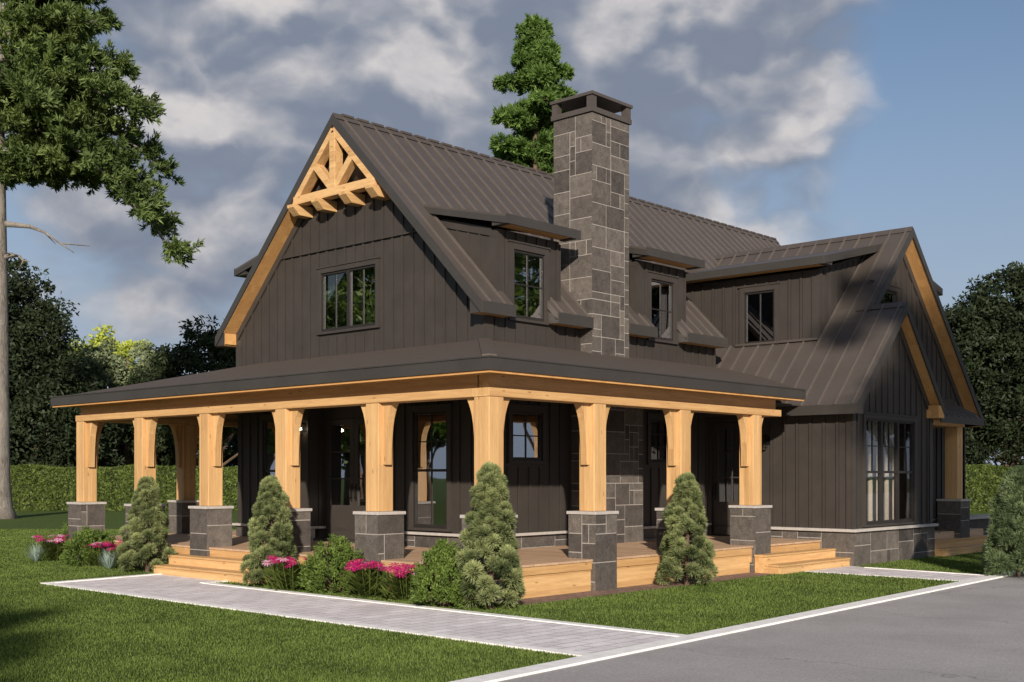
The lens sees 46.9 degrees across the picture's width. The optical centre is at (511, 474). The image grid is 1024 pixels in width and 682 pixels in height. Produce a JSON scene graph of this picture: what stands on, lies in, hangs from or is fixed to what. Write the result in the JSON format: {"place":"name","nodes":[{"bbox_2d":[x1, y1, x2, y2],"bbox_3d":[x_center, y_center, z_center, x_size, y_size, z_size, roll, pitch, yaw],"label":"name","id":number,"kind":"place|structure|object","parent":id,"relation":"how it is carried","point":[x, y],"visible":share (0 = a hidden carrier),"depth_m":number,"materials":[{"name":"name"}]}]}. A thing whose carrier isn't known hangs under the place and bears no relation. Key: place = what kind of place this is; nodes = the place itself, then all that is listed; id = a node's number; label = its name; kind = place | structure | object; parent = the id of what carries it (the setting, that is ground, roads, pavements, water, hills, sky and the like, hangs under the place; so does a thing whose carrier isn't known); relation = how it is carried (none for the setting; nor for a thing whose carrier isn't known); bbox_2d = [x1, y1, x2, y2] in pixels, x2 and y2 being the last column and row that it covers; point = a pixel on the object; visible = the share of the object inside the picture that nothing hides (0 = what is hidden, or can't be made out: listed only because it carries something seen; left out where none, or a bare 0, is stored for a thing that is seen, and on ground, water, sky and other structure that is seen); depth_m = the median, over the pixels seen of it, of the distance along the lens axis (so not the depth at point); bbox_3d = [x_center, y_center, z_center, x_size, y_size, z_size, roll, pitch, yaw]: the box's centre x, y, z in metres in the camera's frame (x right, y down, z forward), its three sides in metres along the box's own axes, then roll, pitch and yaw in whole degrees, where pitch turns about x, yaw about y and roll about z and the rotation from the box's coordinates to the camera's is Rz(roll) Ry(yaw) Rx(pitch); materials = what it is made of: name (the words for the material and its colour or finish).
{"place":"outdoors","nodes":[
{"label":"outdoors","id":0,"kind":"place"},
{"bbox_2d":[51,522,67,544],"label":"round bush","id":1,"kind":"object","parent":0,"point":[64,532],"visible":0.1,"depth_m":27.91,"materials":[{"name":"green plant"}]},
{"bbox_2d":[58,574,674,653],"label":"path","id":2,"kind":"structure","parent":0,"point":[584,639],"depth_m":15.73,"materials":[{"name":"grey concrete"}]},
{"bbox_2d":[0,511,1023,681],"bbox_3d":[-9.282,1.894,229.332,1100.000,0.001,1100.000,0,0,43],"label":"lawn","id":3,"kind":"structure","parent":0,"point":[49,519],"depth_m":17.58,"materials":[{"name":"green plant"}]},
{"bbox_2d":[21,544,46,560],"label":"fescue tuft","id":4,"kind":"object","parent":3,"relation":"on","point":[34,555],"visible":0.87,"depth_m":25.43,"materials":[{"name":"green plant"}]},
{"bbox_2d":[31,534,70,560],"bbox_3d":[-9.949,1.601,25.819,1.081,0.592,1.070,0,0,0],"label":"flowering plant","id":5,"kind":"object","parent":3,"relation":"on","point":[55,550],"visible":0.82,"depth_m":25.63,"materials":[{"name":"green plant"}]},
{"bbox_2d":[7,257,128,466],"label":"dark tree","id":6,"kind":"object","parent":3,"relation":"on","point":[41,366],"visible":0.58,"depth_m":72.34,"materials":[{"name":"green plant"}]},
{"bbox_2d":[59,525,117,566],"bbox_3d":[-8.779,1.464,24.618,1.287,0.881,1.320,0,0,43],"label":"round bush","id":7,"kind":"object","parent":3,"relation":"on","point":[72,549],"visible":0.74,"depth_m":24.34,"materials":[{"name":"green plant"}]},
{"bbox_2d":[81,541,115,565],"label":"flowering plant","id":8,"kind":"object","parent":3,"relation":"on","point":[89,560],"visible":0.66,"depth_m":24.14,"materials":[{"name":"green plant"}]},
{"bbox_2d":[0,0,204,518],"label":"tall pine","id":9,"kind":"object","parent":3,"relation":"on","point":[60,98],"visible":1,"depth_m":49.47,"materials":[{"name":"green plant"}]},
{"bbox_2d":[94,549,116,568],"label":"fescue tuft","id":10,"kind":"object","parent":3,"relation":"on","point":[108,563],"visible":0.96,"depth_m":23.36,"materials":[{"name":"green plant"}]},
{"bbox_2d":[67,323,153,461],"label":"bright tree","id":11,"kind":"object","parent":3,"relation":"on","point":[123,348],"visible":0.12,"depth_m":87.54,"materials":[{"name":"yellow plant"}]},
{"bbox_2d":[71,335,166,465],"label":"sage tree","id":12,"kind":"object","parent":3,"relation":"on","point":[101,362],"visible":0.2,"depth_m":83.20,"materials":[{"name":"green plant"}]},
{"bbox_2d":[101,539,142,568],"bbox_3d":[-7.792,1.600,23.769,0.852,0.592,0.980,0,0,0],"label":"flowering plant","id":13,"kind":"object","parent":3,"relation":"on","point":[113,551],"visible":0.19,"depth_m":23.56,"materials":[{"name":"green plant"}]},
{"bbox_2d":[10,464,237,510],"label":"hedge","id":14,"kind":"object","parent":3,"relation":"on","point":[37,487],"visible":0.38,"depth_m":61.40,"materials":[{"name":"green plant"}]},
{"bbox_2d":[116,475,176,572],"bbox_3d":[-7.046,0.984,22.672,1.060,1.968,1.129,0,0,43],"label":"dwarf conifer","id":15,"kind":"object","parent":3,"relation":"on","point":[151,517],"visible":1,"depth_m":22.50,"materials":[{"name":"green plant"}]},
{"bbox_2d":[109,433,237,466],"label":"dark tree","id":16,"kind":"object","parent":3,"relation":"on","point":[234,444],"visible":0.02,"depth_m":89.95,"materials":[{"name":"green plant"}]},
{"bbox_2d":[113,314,237,466],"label":"dark tree","id":17,"kind":"object","parent":3,"relation":"on","point":[190,357],"visible":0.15,"depth_m":78.49,"materials":[{"name":"green plant"}]},
{"bbox_2d":[239,475,298,585],"bbox_3d":[-4.032,0.956,19.783,0.983,1.925,1.104,0,0,43],"label":"dwarf conifer","id":18,"kind":"object","parent":3,"relation":"on","point":[271,498],"visible":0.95,"depth_m":19.63,"materials":[{"name":"green plant"}]},
{"bbox_2d":[261,555,325,590],"bbox_3d":[-3.580,1.605,19.334,1.101,0.582,1.137,0,0,-27],"label":"flowering plant","id":19,"kind":"object","parent":3,"relation":"on","point":[288,575],"visible":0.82,"depth_m":19.18,"materials":[{"name":"green plant"}]},
{"bbox_2d":[296,533,365,593],"bbox_3d":[-2.843,1.425,19.038,1.208,0.960,1.233,0,0,43],"label":"round bush","id":20,"kind":"object","parent":3,"relation":"on","point":[341,553],"visible":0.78,"depth_m":18.78,"materials":[{"name":"green plant"}]},
{"bbox_2d":[41,573,684,656],"bbox_3d":[-2.913,1.890,17.312,12.350,0.044,2.600,0,0,43],"label":"path border","id":21,"kind":"object","parent":3,"relation":"on","point":[481,641],"visible":0.5,"depth_m":15.65,"materials":[{"name":"concrete"}]},
{"bbox_2d":[338,558,390,597],"bbox_3d":[-2.233,1.604,18.280,0.836,0.585,1.092,0,0,12],"label":"flowering plant","id":22,"kind":"object","parent":3,"relation":"on","point":[369,577],"visible":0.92,"depth_m":18.12,"materials":[{"name":"green plant"}]},
{"bbox_2d":[376,561,424,600],"bbox_3d":[-1.626,1.606,17.764,0.872,0.580,0.974,0,0,-4],"label":"flowering plant","id":23,"kind":"object","parent":3,"relation":"on","point":[403,585],"visible":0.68,"depth_m":17.63,"materials":[{"name":"green plant"}]},
{"bbox_2d":[408,538,477,607],"bbox_3d":[-0.951,1.396,16.801,1.122,1.017,1.145,0,0,43],"label":"round bush","id":24,"kind":"object","parent":3,"relation":"on","point":[439,562],"visible":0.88,"depth_m":16.58,"materials":[{"name":"green plant"}]},
{"bbox_2d":[453,461,526,609],"bbox_3d":[-0.310,0.865,16.522,1.119,2.130,1.128,0,0,43],"label":"dwarf conifer","id":25,"kind":"object","parent":3,"relation":"on","point":[487,529],"visible":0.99,"depth_m":16.31,"materials":[{"name":"green plant"}]},
{"bbox_2d":[50,90,988,603],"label":"house","id":26,"kind":"structure","parent":3,"relation":"on","point":[586,352],"depth_m":23.86,"materials":[{"name":"wood"}]},
{"bbox_2d":[258,414,274,509],"bbox_3d":[-5.117,-0.126,25.591,1.140,2.380,0.137,0,0,43],"label":"window","id":27,"kind":"structure","parent":26,"relation":"in","point":[266,421],"depth_m":25.84,"materials":[{"name":"glass"}]},
{"bbox_2d":[327,419,353,538],"bbox_3d":[-3.613,0.094,24.733,0.895,2.500,0.120,0,0,43],"label":"door","id":28,"kind":"structure","parent":26,"relation":"in","point":[340,432],"depth_m":24.75,"materials":[{"name":"paint"}]},
{"bbox_2d":[316,256,380,334],"bbox_3d":[-3.310,-3.596,23.929,1.970,1.400,0.137,0,0,43],"label":"window","id":29,"kind":"structure","parent":26,"relation":"in","point":[348,293],"depth_m":23.91,"materials":[{"name":"glass"}]},
{"bbox_2d":[353,418,365,538],"bbox_3d":[-2.947,0.094,24.121,0.895,2.500,0.120,0,0,43],"label":"door","id":30,"kind":"structure","parent":26,"relation":"in","point":[359,489],"depth_m":24.33,"materials":[{"name":"paint"}]},
{"bbox_2d":[407,403,452,531],"bbox_3d":[-1.532,-0.126,22.295,1.180,2.380,0.137,0,0,43],"label":"window","id":31,"kind":"structure","parent":26,"relation":"in","point":[430,426],"depth_m":22.30,"materials":[{"name":"glass"}]},
{"bbox_2d":[507,404,547,463],"bbox_3d":[0.272,-0.756,22.194,0.137,1.100,1.100,0,0,43],"label":"window","id":32,"kind":"structure","parent":26,"relation":"in","point":[526,424],"depth_m":22.21,"materials":[{"name":"paint"}]},
{"bbox_2d":[508,239,550,325],"bbox_3d":[0.306,-3.596,22.231,0.137,1.480,1.160,0,0,43],"label":"window","id":33,"kind":"structure","parent":26,"relation":"in","point":[528,264],"depth_m":22.24,"materials":[{"name":"glass"}]},
{"bbox_2d":[646,413,666,464],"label":"window","id":34,"kind":"structure","parent":26,"relation":"in","point":[656,423],"depth_m":25.28,"materials":[{"name":"glass"}]},
{"bbox_2d":[647,270,678,344],"bbox_3d":[3.216,-3.576,25.397,0.137,1.480,1.120,0,0,43],"label":"window","id":35,"kind":"structure","parent":26,"relation":"in","point":[661,287],"depth_m":25.47,"materials":[{"name":"glass"}]},
{"bbox_2d":[713,422,738,534],"bbox_3d":[4.892,0.099,26.315,0.960,2.510,0.120,0,0,43],"label":"door","id":36,"kind":"structure","parent":26,"relation":"in","point":[725,435],"depth_m":26.45,"materials":[{"name":"paint"}]},
{"bbox_2d":[738,282,780,346],"bbox_3d":[5.720,-3.671,27.230,1.080,1.410,0.137,0,0,43],"label":"window","id":37,"kind":"structure","parent":26,"relation":"in","point":[759,305],"depth_m":27.23,"materials":[{"name":"glass"}]},
{"bbox_2d":[868,421,877,520],"bbox_3d":[7.881,-0.056,25.721,0.072,2.400,0.450,0,0,43],"label":"curtain","id":38,"kind":"object","parent":26,"relation":"hanging from","point":[872,496],"depth_m":25.70,"materials":[{"name":"fabric"}]},
{"bbox_2d":[869,280,900,303],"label":"window","id":39,"kind":"structure","parent":26,"relation":"in","point":[892,294],"depth_m":27.57,"materials":[{"name":"glass"}]},
{"bbox_2d":[884,422,893,519],"bbox_3d":[8.422,-0.056,26.310,0.072,2.400,0.450,0,0,43],"label":"curtain","id":40,"kind":"object","parent":26,"relation":"hanging from","point":[888,496],"depth_m":26.24,"materials":[{"name":"fabric"}]},
{"bbox_2d":[862,412,917,526],"bbox_3d":[8.197,-0.101,25.600,0.137,2.410,2.640,0,0,43],"label":"window","id":41,"kind":"structure","parent":26,"relation":"in","point":[880,418],"depth_m":25.71,"materials":[{"name":"paint"}]},
{"bbox_2d":[487,12,577,173],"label":"pine","id":42,"kind":"object","parent":3,"relation":"on","point":[541,71],"visible":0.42,"depth_m":47.22,"materials":[{"name":"green plant"}]},
{"bbox_2d":[504,572,773,604],"bbox_3d":[2.397,1.884,19.861,0.600,0.001,7.140,0,0,43],"label":"brick edging","id":43,"kind":"object","parent":3,"relation":"on","point":[543,599],"visible":0.8,"depth_m":19.14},
{"bbox_2d":[655,472,718,585],"bbox_3d":[2.982,0.945,20.084,1.094,2.010,1.024,0,0,18],"label":"dwarf conifer","id":44,"kind":"object","parent":3,"relation":"on","point":[688,495],"visible":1,"depth_m":19.90,"materials":[{"name":"green plant"}]},
{"bbox_2d":[450,570,1023,681],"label":"driveway kerb","id":45,"kind":"structure","parent":3,"relation":"on","point":[543,667],"depth_m":13.54,"materials":[{"name":"concrete"}]},
{"bbox_2d":[805,567,988,580],"bbox_3d":[7.403,1.892,22.459,3.116,0.040,1.760,0,0,43],"label":"side path border","id":46,"kind":"object","parent":3,"relation":"on","point":[907,570],"visible":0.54,"depth_m":22.28,"materials":[{"name":"concrete"}]},
{"bbox_2d":[943,261,1023,466],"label":"dark tree","id":47,"kind":"object","parent":3,"relation":"on","point":[987,328],"visible":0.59,"depth_m":69.39,"materials":[{"name":"green plant"}]},
{"bbox_2d":[966,464,1011,511],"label":"hedge","id":48,"kind":"object","parent":3,"relation":"on","point":[983,481],"visible":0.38,"depth_m":59.40,"materials":[{"name":"green plant"}]},
{"bbox_2d":[970,514,1016,534],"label":"garden wall","id":49,"kind":"structure","parent":3,"relation":"on","point":[980,521],"depth_m":31.29,"materials":[{"name":"stone"}]},
{"bbox_2d":[980,465,1023,576],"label":"dwarf conifer","id":50,"kind":"object","parent":3,"relation":"on","point":[1006,516],"visible":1,"depth_m":21.59,"materials":[{"name":"green plant"}]},
{"bbox_2d":[2,0,1023,465],"label":"sky","id":51,"kind":"structure","parent":0,"point":[787,121],"materials":[{"name":"blue"}]},
{"bbox_2d":[498,574,1023,681],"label":"driveway","id":52,"kind":"structure","parent":0,"point":[973,632],"depth_m":12.65,"materials":[{"name":"grey asphalt"}]},
{"bbox_2d":[812,566,983,579],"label":"side path","id":53,"kind":"structure","parent":0,"point":[875,571],"depth_m":22.40,"materials":[{"name":"grey concrete"}]}
]}

